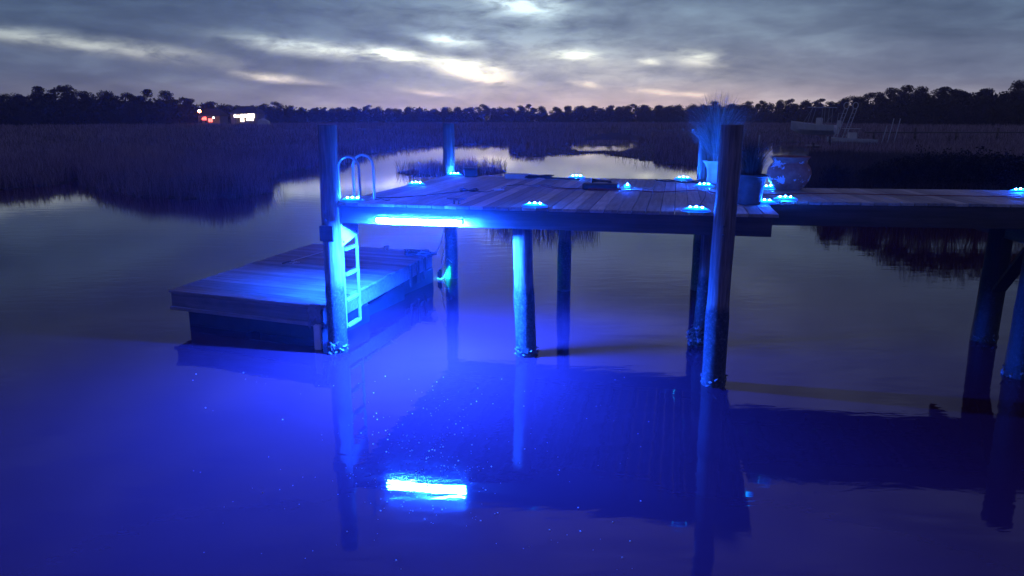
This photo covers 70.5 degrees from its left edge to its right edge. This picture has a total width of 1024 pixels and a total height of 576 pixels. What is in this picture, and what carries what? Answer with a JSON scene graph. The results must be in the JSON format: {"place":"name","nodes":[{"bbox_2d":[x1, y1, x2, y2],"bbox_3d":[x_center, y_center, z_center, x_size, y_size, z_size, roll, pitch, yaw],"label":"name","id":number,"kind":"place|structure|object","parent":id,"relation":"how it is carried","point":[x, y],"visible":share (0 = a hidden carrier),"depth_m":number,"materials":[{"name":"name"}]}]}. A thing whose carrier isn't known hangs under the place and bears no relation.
{"place":"outdoors","nodes":[
{"label":"outdoors","id":0,"kind":"place"},
{"bbox_2d":[0,121,1023,575],"bbox_3d":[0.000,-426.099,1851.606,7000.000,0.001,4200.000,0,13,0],"label":"water","id":1,"kind":"structure","parent":0,"point":[860,413],"depth_m":7.74,"materials":[{"name":"liquid"}]},
{"bbox_2d":[169,244,434,341],"bbox_3d":[-3.257,0.036,12.243,2.745,0.751,4.615,3,13,14],"label":"floating dock","id":2,"kind":"object","parent":1,"relation":"on","point":[273,296],"visible":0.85,"depth_m":10.91,"materials":[{"name":"brown wood"}]},
{"bbox_2d":[307,302,325,331],"bbox_3d":[-2.613,0.396,9.749,0.241,0.362,0.200,5,14,20],"label":"ragged cloth","id":3,"kind":"object","parent":2,"relation":"hanging from","point":[314,310],"visible":0.96,"depth_m":9.70,"materials":[{"name":"fabric"}]},
{"bbox_2d":[313,316,322,349],"bbox_3d":[-2.593,0.558,9.688,0.095,0.547,0.098,1,13,4],"label":"dock fender","id":4,"kind":"object","parent":2,"relation":"hanging from","point":[317,328],"visible":1,"depth_m":9.66,"materials":[{"name":"white plastic"}]},
{"bbox_2d":[404,248,436,256],"bbox_3d":[-1.687,-0.645,13.282,0.639,0.105,0.343,0,13,0],"label":"mooring rope","id":5,"kind":"object","parent":2,"relation":"on","point":[412,252],"visible":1,"depth_m":13.15,"materials":[{"name":"fabric"}]},
{"bbox_2d":[205,372,648,560],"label":"foam flecks","id":6,"kind":"object","parent":1,"relation":"on","point":[430,468],"visible":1,"depth_m":6.36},
{"bbox_2d":[318,123,778,387],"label":"wooden deck","id":7,"kind":"structure","parent":1,"relation":"in","point":[721,224],"depth_m":9.10,"materials":[{"name":"brown wood"}]},
{"bbox_2d":[340,197,363,201],"bbox_3d":[-2.046,-1.142,9.294,0.320,0.060,0.160,1,13,6],"label":"led light","id":8,"kind":"object","parent":7,"relation":"on","point":[351,199],"visible":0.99,"depth_m":9.24,"materials":[{"name":"blue"}]},
{"bbox_2d":[338,153,375,327],"bbox_3d":[-2.030,-0.611,9.613,0.372,2.288,0.584,3,13,12],"label":"swim ladder","id":9,"kind":"object","parent":7,"relation":"attached to","point":[349,231],"visible":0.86,"depth_m":9.62,"materials":[{"name":"metal"}]},
{"bbox_2d":[407,182,425,185],"bbox_3d":[-1.527,-1.667,11.556,0.320,0.060,0.160,3,13,12],"label":"led light","id":10,"kind":"object","parent":7,"relation":"on","point":[416,184],"visible":1,"depth_m":11.50,"materials":[{"name":"blue"}]},
{"bbox_2d":[376,191,460,197],"bbox_3d":[-1.228,-1.285,10.017,1.376,0.014,0.158,-10,16,-37],"label":"power cord","id":11,"kind":"object","parent":7,"relation":"on","point":[418,195],"visible":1,"depth_m":9.89,"materials":[{"name":"black rubber"}]},
{"bbox_2d":[374,215,463,224],"bbox_3d":[-1.135,-0.837,8.920,1.139,0.067,0.162,3,13,12],"label":"tube light","id":12,"kind":"object","parent":7,"relation":"attached to","point":[419,220],"visible":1,"depth_m":8.86,"materials":[{"name":"white plastic"}]},
{"bbox_2d":[437,235,451,278],"bbox_3d":[-1.293,-0.633,13.900,0.295,0.946,0.101,0,13,1],"label":"green lamp","id":13,"kind":"object","parent":7,"relation":"attached to","point":[439,273],"visible":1,"depth_m":13.94,"materials":[{"name":"black plastic"}]},
{"bbox_2d":[446,197,466,203],"bbox_3d":[-0.691,-1.084,9.023,0.263,0.080,0.036,3,13,12],"label":"dock cleat","id":14,"kind":"object","parent":7,"relation":"on","point":[454,199],"visible":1,"depth_m":9.01,"materials":[{"name":"metal"}]},
{"bbox_2d":[459,188,478,191],"bbox_3d":[-0.624,-1.422,10.532,0.280,0.043,0.363,0,13,0],"label":"coiled cord","id":15,"kind":"object","parent":7,"relation":"on","point":[469,190],"visible":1,"depth_m":10.47,"materials":[{"name":"black rubber"}]},
{"bbox_2d":[463,168,478,176],"bbox_3d":[-0.750,-2.160,13.260,0.271,0.260,0.175,3,13,12],"label":"battery box","id":16,"kind":"object","parent":7,"relation":"on","point":[471,172],"visible":1,"depth_m":13.20,"materials":[{"name":"black plastic"}]},
{"bbox_2d":[505,173,529,178],"bbox_3d":[0.098,-1.991,12.907,0.422,0.084,0.224,3,13,12],"label":"plastic tray","id":17,"kind":"object","parent":7,"relation":"on","point":[515,175],"visible":0.82,"depth_m":12.81,"materials":[{"name":"plastic"}]},
{"bbox_2d":[522,202,547,207],"bbox_3d":[0.272,-1.000,8.682,0.320,0.060,0.160,3,13,14],"label":"led light","id":18,"kind":"object","parent":7,"relation":"on","point":[533,205],"visible":1,"depth_m":8.63,"materials":[{"name":"grey"}]},
{"bbox_2d":[502,184,582,188],"bbox_3d":[0.458,-1.571,11.257,1.287,0.012,0.716,0,13,0],"label":"power cord","id":19,"kind":"object","parent":7,"relation":"on","point":[547,185],"visible":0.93,"depth_m":11.41,"materials":[{"name":"black rubber"}]},
{"bbox_2d":[524,174,579,179],"bbox_3d":[0.710,-1.943,12.698,0.969,0.081,0.197,3,13,12],"label":"cable bundle","id":20,"kind":"object","parent":7,"relation":"on","point":[534,176],"visible":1,"depth_m":12.66,"materials":[{"name":"black rubber"}]},
{"bbox_2d":[582,178,618,189],"bbox_3d":[1.338,-1.569,10.916,0.530,0.162,0.260,3,13,13],"label":"tool case","id":21,"kind":"object","parent":7,"relation":"on","point":[604,184],"visible":0.98,"depth_m":10.83,"materials":[{"name":"black plastic"}]},
{"bbox_2d":[587,188,620,190],"bbox_3d":[1.367,-1.465,10.745,0.499,0.036,0.125,0,13,0],"label":"red hose","id":22,"kind":"object","parent":7,"relation":"on","point":[594,189],"visible":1,"depth_m":10.70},
{"bbox_2d":[682,206,709,211],"bbox_3d":[2.104,-0.908,8.283,0.320,0.060,0.160,4,14,15],"label":"led light","id":23,"kind":"object","parent":7,"relation":"on","point":[695,209],"visible":1,"depth_m":8.23,"materials":[{"name":"grey"}]},
{"bbox_2d":[693,183,713,186],"bbox_3d":[2.998,-1.610,11.315,0.320,0.060,0.160,4,14,16],"label":"led light","id":24,"kind":"object","parent":7,"relation":"on","point":[703,185],"visible":1,"depth_m":11.27,"materials":[{"name":"grey"}]},
{"bbox_2d":[703,160,717,182],"bbox_3d":[3.365,-1.929,12.033,0.410,0.360,0.410,0,13,0],"label":"white pot","id":25,"kind":"object","parent":7,"relation":"on","point":[711,166],"visible":0.6,"depth_m":11.94,"materials":[{"name":"plastic"}]},
{"bbox_2d":[670,91,768,160],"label":"fountain grass","id":26,"kind":"object","parent":25,"relation":"in","point":[711,139],"depth_m":11.73,"materials":[{"name":"plant"}]},
{"bbox_2d":[738,174,767,204],"bbox_3d":[2.938,-1.232,9.017,0.444,0.365,0.444,0,13,0],"label":"grey planter","id":27,"kind":"object","parent":7,"relation":"on","point":[751,187],"visible":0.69,"depth_m":8.86,"materials":[{"name":"plastic"}]},
{"bbox_2d":[740,134,787,174],"bbox_3d":[2.952,-1.637,8.897,0.984,0.551,1.021,0,13,0],"label":"potted plant","id":28,"kind":"object","parent":27,"relation":"in","point":[752,162],"visible":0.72,"depth_m":8.84,"materials":[{"name":"plant"}]},
{"bbox_2d":[760,199,776,203],"bbox_3d":[3.139,-1.080,9.024,0.320,0.060,0.160,1,13,6],"label":"led light","id":29,"kind":"object","parent":7,"relation":"on","point":[764,201],"visible":0.69,"depth_m":8.97,"materials":[{"name":"blue"}]},
{"bbox_2d":[805,136,845,148],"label":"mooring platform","id":30,"kind":"structure","parent":1,"relation":"in","point":[814,145],"depth_m":77.42,"materials":[{"name":"brown wood"}]},
{"bbox_2d":[762,188,1023,380],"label":"walkway","id":31,"kind":"structure","parent":1,"relation":"in","point":[999,221],"depth_m":9.34,"materials":[{"name":"brown wood"}]},
{"bbox_2d":[773,196,797,200],"bbox_3d":[3.549,-1.171,9.417,0.320,0.060,0.160,1,13,5],"label":"led light","id":32,"kind":"object","parent":31,"relation":"on","point":[784,198],"visible":1,"depth_m":9.37,"materials":[{"name":"grey"}]},
{"bbox_2d":[767,155,811,189],"bbox_3d":[4.163,-1.733,10.899,0.636,0.490,0.636,0,13,0],"label":"terracotta urn","id":33,"kind":"object","parent":31,"relation":"on","point":[788,172],"visible":0.98,"depth_m":10.68,"materials":[{"name":"ceramic"}]},
{"bbox_2d":[1008,188,1023,192],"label":"led light","id":34,"kind":"object","parent":31,"relation":"on","point":[1020,190],"visible":1,"depth_m":10.42,"materials":[{"name":"grey"}]},
{"bbox_2d":[865,128,1023,140],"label":"pier","id":35,"kind":"structure","parent":1,"relation":"in","point":[956,133],"depth_m":93.14,"materials":[{"name":"brown wood"}]},
{"bbox_2d":[0,127,1023,198],"bbox_3d":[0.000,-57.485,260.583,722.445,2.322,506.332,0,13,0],"label":"mud bank","id":36,"kind":"structure","parent":0,"point":[610,134],"depth_m":97.25,"materials":[{"name":"soil"}]},
{"bbox_2d":[0,94,18,115],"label":"pine tree","id":37,"kind":"object","parent":36,"relation":"on","point":[6,95],"visible":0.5,"depth_m":166.22,"materials":[{"name":"green plant"}]},
{"bbox_2d":[25,90,54,121],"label":"oak tree","id":38,"kind":"object","parent":36,"relation":"on","point":[37,97],"visible":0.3,"depth_m":170.51,"materials":[{"name":"green plant"}]},
{"bbox_2d":[31,86,49,103],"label":"pine tree","id":39,"kind":"object","parent":36,"relation":"on","point":[37,89],"visible":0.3,"depth_m":178.22,"materials":[{"name":"green plant"}]},
{"bbox_2d":[45,86,67,107],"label":"pine tree","id":40,"kind":"object","parent":36,"relation":"on","point":[55,90],"visible":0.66,"depth_m":174.79,"materials":[{"name":"green plant"}]},
{"bbox_2d":[58,85,78,101],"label":"pine tree","id":41,"kind":"object","parent":36,"relation":"on","point":[69,91],"visible":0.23,"depth_m":182.59,"materials":[{"name":"green plant"}]},
{"bbox_2d":[61,93,76,123],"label":"pine tree","id":42,"kind":"object","parent":36,"relation":"on","point":[70,100],"visible":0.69,"depth_m":174.22,"materials":[{"name":"green plant"}]},
{"bbox_2d":[73,91,96,119],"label":"oak tree","id":43,"kind":"object","parent":36,"relation":"on","point":[82,94],"visible":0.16,"depth_m":183.11,"materials":[{"name":"green plant"}]},
{"bbox_2d":[93,93,113,122],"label":"oak tree","id":44,"kind":"object","parent":36,"relation":"on","point":[101,96],"visible":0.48,"depth_m":181.12,"materials":[{"name":"green plant"}]},
{"bbox_2d":[97,90,118,102],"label":"pine tree","id":45,"kind":"object","parent":36,"relation":"on","point":[111,94],"visible":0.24,"depth_m":191.62,"materials":[{"name":"green plant"}]},
{"bbox_2d":[120,92,138,104],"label":"pine tree","id":46,"kind":"object","parent":36,"relation":"on","point":[127,96],"visible":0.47,"depth_m":192.59,"materials":[{"name":"green plant"}]},
{"bbox_2d":[132,96,149,112],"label":"pine tree","id":47,"kind":"object","parent":36,"relation":"on","point":[141,99],"visible":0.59,"depth_m":187.67,"materials":[{"name":"green plant"}]},
{"bbox_2d":[137,89,152,107],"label":"pine tree","id":48,"kind":"object","parent":36,"relation":"on","point":[146,93],"visible":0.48,"depth_m":195.17,"materials":[{"name":"green plant"}]},
{"bbox_2d":[157,90,178,102],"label":"pine tree","id":49,"kind":"object","parent":36,"relation":"on","point":[165,94],"visible":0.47,"depth_m":206.36,"materials":[{"name":"green plant"}]},
{"bbox_2d":[0,144,360,199],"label":"marsh grass","id":50,"kind":"structure","parent":36,"relation":"on","point":[226,171],"depth_m":34.03,"materials":[{"name":"plant"}]},
{"bbox_2d":[183,98,194,109],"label":"pine tree","id":51,"kind":"object","parent":36,"relation":"on","point":[188,101],"visible":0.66,"depth_m":203.76,"materials":[{"name":"green plant"}]},
{"bbox_2d":[200,101,215,109],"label":"pine tree","id":52,"kind":"object","parent":36,"relation":"on","point":[208,104],"visible":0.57,"depth_m":208.31,"materials":[{"name":"green plant"}]},
{"bbox_2d":[197,109,228,124],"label":"house","id":53,"kind":"structure","parent":36,"relation":"on","point":[218,115],"depth_m":201.87,"materials":[{"name":"grey"}]},
{"bbox_2d":[228,106,266,124],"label":"house","id":54,"kind":"structure","parent":36,"relation":"on","point":[245,115],"depth_m":198.70,"materials":[{"name":"grey"}]},
{"bbox_2d":[258,118,269,124],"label":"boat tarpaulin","id":55,"kind":"object","parent":36,"relation":"on","point":[262,121],"visible":0.61,"depth_m":190.30,"materials":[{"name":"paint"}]},
{"bbox_2d":[265,112,274,122],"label":"oak tree","id":56,"kind":"object","parent":36,"relation":"on","point":[272,119],"visible":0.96,"depth_m":237.08,"materials":[{"name":"green plant"}]},
{"bbox_2d":[270,101,284,110],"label":"pine tree","id":57,"kind":"object","parent":36,"relation":"on","point":[274,103],"visible":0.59,"depth_m":252.89,"materials":[{"name":"green plant"}]},
{"bbox_2d":[347,113,355,122],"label":"oak tree","id":58,"kind":"object","parent":36,"relation":"on","point":[352,119],"visible":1,"depth_m":270.04,"materials":[{"name":"green plant"}]},
{"bbox_2d":[383,108,394,122],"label":"oak tree","id":59,"kind":"object","parent":36,"relation":"on","point":[390,111],"visible":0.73,"depth_m":280.19,"materials":[{"name":"green plant"}]},
{"bbox_2d":[1,149,812,200],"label":"marsh fringe","id":60,"kind":"object","parent":36,"relation":"on","point":[273,177],"visible":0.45,"depth_m":32.69,"materials":[{"name":"plant"}]},
{"bbox_2d":[439,108,450,121],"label":"oak tree","id":61,"kind":"object","parent":36,"relation":"on","point":[446,111],"visible":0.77,"depth_m":287.33,"materials":[{"name":"green plant"}]},
{"bbox_2d":[394,154,508,176],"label":"marsh grass","id":62,"kind":"structure","parent":36,"relation":"on","point":[458,165],"depth_m":42.09,"materials":[{"name":"plant"}]},
{"bbox_2d":[448,113,458,122],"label":"oak tree","id":63,"kind":"object","parent":36,"relation":"on","point":[451,115],"visible":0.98,"depth_m":286.52,"materials":[{"name":"green plant"}]},
{"bbox_2d":[461,108,471,121],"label":"oak tree","id":64,"kind":"object","parent":36,"relation":"on","point":[465,110],"visible":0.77,"depth_m":290.67,"materials":[{"name":"green plant"}]},
{"bbox_2d":[468,112,478,122],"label":"oak tree","id":65,"kind":"object","parent":36,"relation":"on","point":[472,114],"visible":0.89,"depth_m":286.83,"materials":[{"name":"green plant"}]},
{"bbox_2d":[0,121,1023,156],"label":"marsh grass","id":66,"kind":"structure","parent":36,"relation":"on","point":[549,139],"depth_m":105.34,"materials":[{"name":"plant"}]},
{"bbox_2d":[0,89,1023,127],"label":"undergrowth","id":67,"kind":"object","parent":36,"relation":"on","point":[1015,99],"visible":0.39,"depth_m":192.10,"materials":[{"name":"plant"}]},
{"bbox_2d":[535,109,547,121],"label":"oak tree","id":68,"kind":"object","parent":36,"relation":"on","point":[540,116],"visible":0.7,"depth_m":294.72,"materials":[{"name":"green plant"}]},
{"bbox_2d":[551,113,560,122],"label":"oak tree","id":69,"kind":"object","parent":36,"relation":"on","point":[555,116],"visible":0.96,"depth_m":288.14,"materials":[{"name":"green plant"}]},
{"bbox_2d":[531,149,697,166],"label":"marsh grass","id":70,"kind":"structure","parent":36,"relation":"on","point":[687,157],"depth_m":52.71,"materials":[{"name":"plant"}]},
{"bbox_2d":[614,107,627,121],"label":"oak tree","id":71,"kind":"object","parent":36,"relation":"on","point":[619,109],"visible":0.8,"depth_m":286.98,"materials":[{"name":"green plant"}]},
{"bbox_2d":[630,104,639,116],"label":"pine tree","id":72,"kind":"object","parent":36,"relation":"on","point":[636,107],"visible":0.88,"depth_m":288.44,"materials":[{"name":"green plant"}]},
{"bbox_2d":[635,111,645,121],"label":"oak tree","id":73,"kind":"object","parent":36,"relation":"on","point":[641,118],"visible":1,"depth_m":280.60,"materials":[{"name":"green plant"}]},
{"bbox_2d":[638,105,652,119],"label":"oak tree","id":74,"kind":"object","parent":36,"relation":"on","point":[645,107],"visible":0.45,"depth_m":288.27,"materials":[{"name":"green plant"}]},
{"bbox_2d":[644,111,656,122],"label":"oak tree","id":75,"kind":"object","parent":36,"relation":"on","point":[648,114],"visible":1,"depth_m":280.86,"materials":[{"name":"green plant"}]},
{"bbox_2d":[682,110,693,121],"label":"oak tree","id":76,"kind":"object","parent":36,"relation":"on","point":[687,118],"visible":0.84,"depth_m":279.87,"materials":[{"name":"green plant"}]},
{"bbox_2d":[760,109,771,122],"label":"oak tree","id":77,"kind":"object","parent":36,"relation":"on","point":[765,113],"visible":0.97,"depth_m":268.36,"materials":[{"name":"green plant"}]},
{"bbox_2d":[758,102,774,118],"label":"oak tree","id":78,"kind":"object","parent":36,"relation":"on","point":[769,105],"visible":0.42,"depth_m":271.76,"materials":[{"name":"green plant"}]},
{"bbox_2d":[771,110,781,122],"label":"oak tree","id":79,"kind":"object","parent":36,"relation":"on","point":[776,114],"visible":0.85,"depth_m":261.15,"materials":[{"name":"green plant"}]},
{"bbox_2d":[770,102,785,121],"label":"oak tree","id":80,"kind":"object","parent":36,"relation":"on","point":[781,106],"visible":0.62,"depth_m":261.89,"materials":[{"name":"green plant"}]},
{"bbox_2d":[784,103,800,122],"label":"oak tree","id":81,"kind":"object","parent":36,"relation":"on","point":[790,113],"visible":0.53,"depth_m":255.42,"materials":[{"name":"green plant"}]},
{"bbox_2d":[791,109,805,121],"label":"oak tree","id":82,"kind":"object","parent":36,"relation":"on","point":[797,118],"visible":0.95,"depth_m":246.67,"materials":[{"name":"green plant"}]},
{"bbox_2d":[807,109,816,122],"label":"oak tree","id":83,"kind":"object","parent":36,"relation":"on","point":[811,117],"visible":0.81,"depth_m":238.97,"materials":[{"name":"green plant"}]},
{"bbox_2d":[791,107,842,134],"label":"lifted boat","id":84,"kind":"object","parent":36,"relation":"on","point":[817,128],"visible":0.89,"depth_m":102.55,"materials":[{"name":"paint"}]},
{"bbox_2d":[832,110,846,121],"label":"oak tree","id":85,"kind":"object","parent":36,"relation":"on","point":[840,114],"visible":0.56,"depth_m":222.03,"materials":[{"name":"green plant"}]},
{"bbox_2d":[833,102,849,136],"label":"boat lift rail","id":86,"kind":"object","parent":36,"relation":"on","point":[841,117],"visible":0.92,"depth_m":95.41,"materials":[{"name":"metal"}]},
{"bbox_2d":[837,96,851,111],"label":"oak tree","id":87,"kind":"object","parent":36,"relation":"on","point":[845,99],"visible":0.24,"depth_m":235.59,"materials":[{"name":"green plant"}]},
{"bbox_2d":[843,109,856,122],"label":"oak tree","id":88,"kind":"object","parent":36,"relation":"on","point":[850,112],"visible":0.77,"depth_m":216.26,"materials":[{"name":"green plant"}]},
{"bbox_2d":[842,102,858,137],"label":"boat lift rail","id":89,"kind":"object","parent":36,"relation":"on","point":[850,117],"visible":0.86,"depth_m":95.39,"materials":[{"name":"metal"}]},
{"bbox_2d":[826,128,877,144],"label":"skiff","id":90,"kind":"object","parent":36,"relation":"on","point":[852,136],"visible":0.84,"depth_m":79.96,"materials":[{"name":"paint"}]},
{"bbox_2d":[846,95,858,111],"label":"pine tree","id":91,"kind":"object","parent":36,"relation":"on","point":[853,98],"visible":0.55,"depth_m":222.65,"materials":[{"name":"green plant"}]},
{"bbox_2d":[858,92,876,108],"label":"pine tree","id":92,"kind":"object","parent":36,"relation":"on","point":[863,100],"visible":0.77,"depth_m":209.40,"materials":[{"name":"green plant"}]},
{"bbox_2d":[876,95,888,123],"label":"pine tree","id":93,"kind":"object","parent":36,"relation":"on","point":[882,99],"visible":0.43,"depth_m":203.92,"materials":[{"name":"green plant"}]},
{"bbox_2d":[882,87,897,103],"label":"pine tree","id":94,"kind":"object","parent":36,"relation":"on","point":[887,93],"visible":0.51,"depth_m":204.58,"materials":[{"name":"green plant"}]},
{"bbox_2d":[884,94,906,122],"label":"oak tree","id":95,"kind":"object","parent":36,"relation":"on","point":[897,97],"visible":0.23,"depth_m":191.33,"materials":[{"name":"green plant"}]},
{"bbox_2d":[894,85,914,101],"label":"pine tree","id":96,"kind":"object","parent":36,"relation":"on","point":[904,89],"visible":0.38,"depth_m":192.64,"materials":[{"name":"green plant"}]},
{"bbox_2d":[892,89,924,116],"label":"oak tree","id":97,"kind":"object","parent":36,"relation":"on","point":[911,94],"visible":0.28,"depth_m":186.83,"materials":[{"name":"green plant"}]},
{"bbox_2d":[803,147,1023,189],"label":"marsh grass","id":98,"kind":"structure","parent":36,"relation":"on","point":[853,161],"depth_m":32.41,"materials":[{"name":"plant"}]},
{"bbox_2d":[914,86,929,95],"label":"pine tree","id":99,"kind":"object","parent":36,"relation":"on","point":[922,89],"visible":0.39,"depth_m":186.56,"materials":[{"name":"green plant"}]},
{"bbox_2d":[913,92,934,117],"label":"oak tree","id":100,"kind":"object","parent":36,"relation":"on","point":[923,96],"visible":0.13,"depth_m":176.79,"materials":[{"name":"green plant"}]},
{"bbox_2d":[905,144,957,188],"bbox_3d":[13.369,-3.421,23.235,1.443,2.277,1.554,-8,15,-31],"label":"shrub","id":101,"kind":"object","parent":36,"relation":"on","point":[931,164],"visible":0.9,"depth_m":23.00,"materials":[{"name":"green plant"}]},
{"bbox_2d":[930,88,950,98],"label":"pine tree","id":102,"kind":"object","parent":36,"relation":"on","point":[936,92],"visible":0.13,"depth_m":181.31,"materials":[{"name":"green plant"}]},
{"bbox_2d":[936,86,959,108],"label":"pine tree","id":103,"kind":"object","parent":36,"relation":"on","point":[946,89],"visible":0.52,"depth_m":173.95,"materials":[{"name":"green plant"}]},
{"bbox_2d":[954,91,971,109],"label":"pine tree","id":104,"kind":"object","parent":36,"relation":"on","point":[960,94],"visible":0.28,"depth_m":170.79,"materials":[{"name":"green plant"}]},
{"bbox_2d":[978,88,994,100],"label":"pine tree","id":105,"kind":"object","parent":36,"relation":"on","point":[983,91],"visible":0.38,"depth_m":168.83,"materials":[{"name":"green plant"}]},
{"bbox_2d":[997,91,1016,122],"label":"pine tree","id":106,"kind":"object","parent":36,"relation":"on","point":[1004,95],"visible":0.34,"depth_m":163.82,"materials":[{"name":"green plant"}]},
{"bbox_2d":[1008,80,1023,91],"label":"pine tree","id":107,"kind":"object","parent":36,"relation":"on","point":[1018,85],"visible":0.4,"depth_m":167.82,"materials":[{"name":"green plant"}]},
{"bbox_2d":[0,0,1023,114],"label":"sky","id":108,"kind":"structure","parent":0,"point":[309,54],"materials":[{"name":"grey"}]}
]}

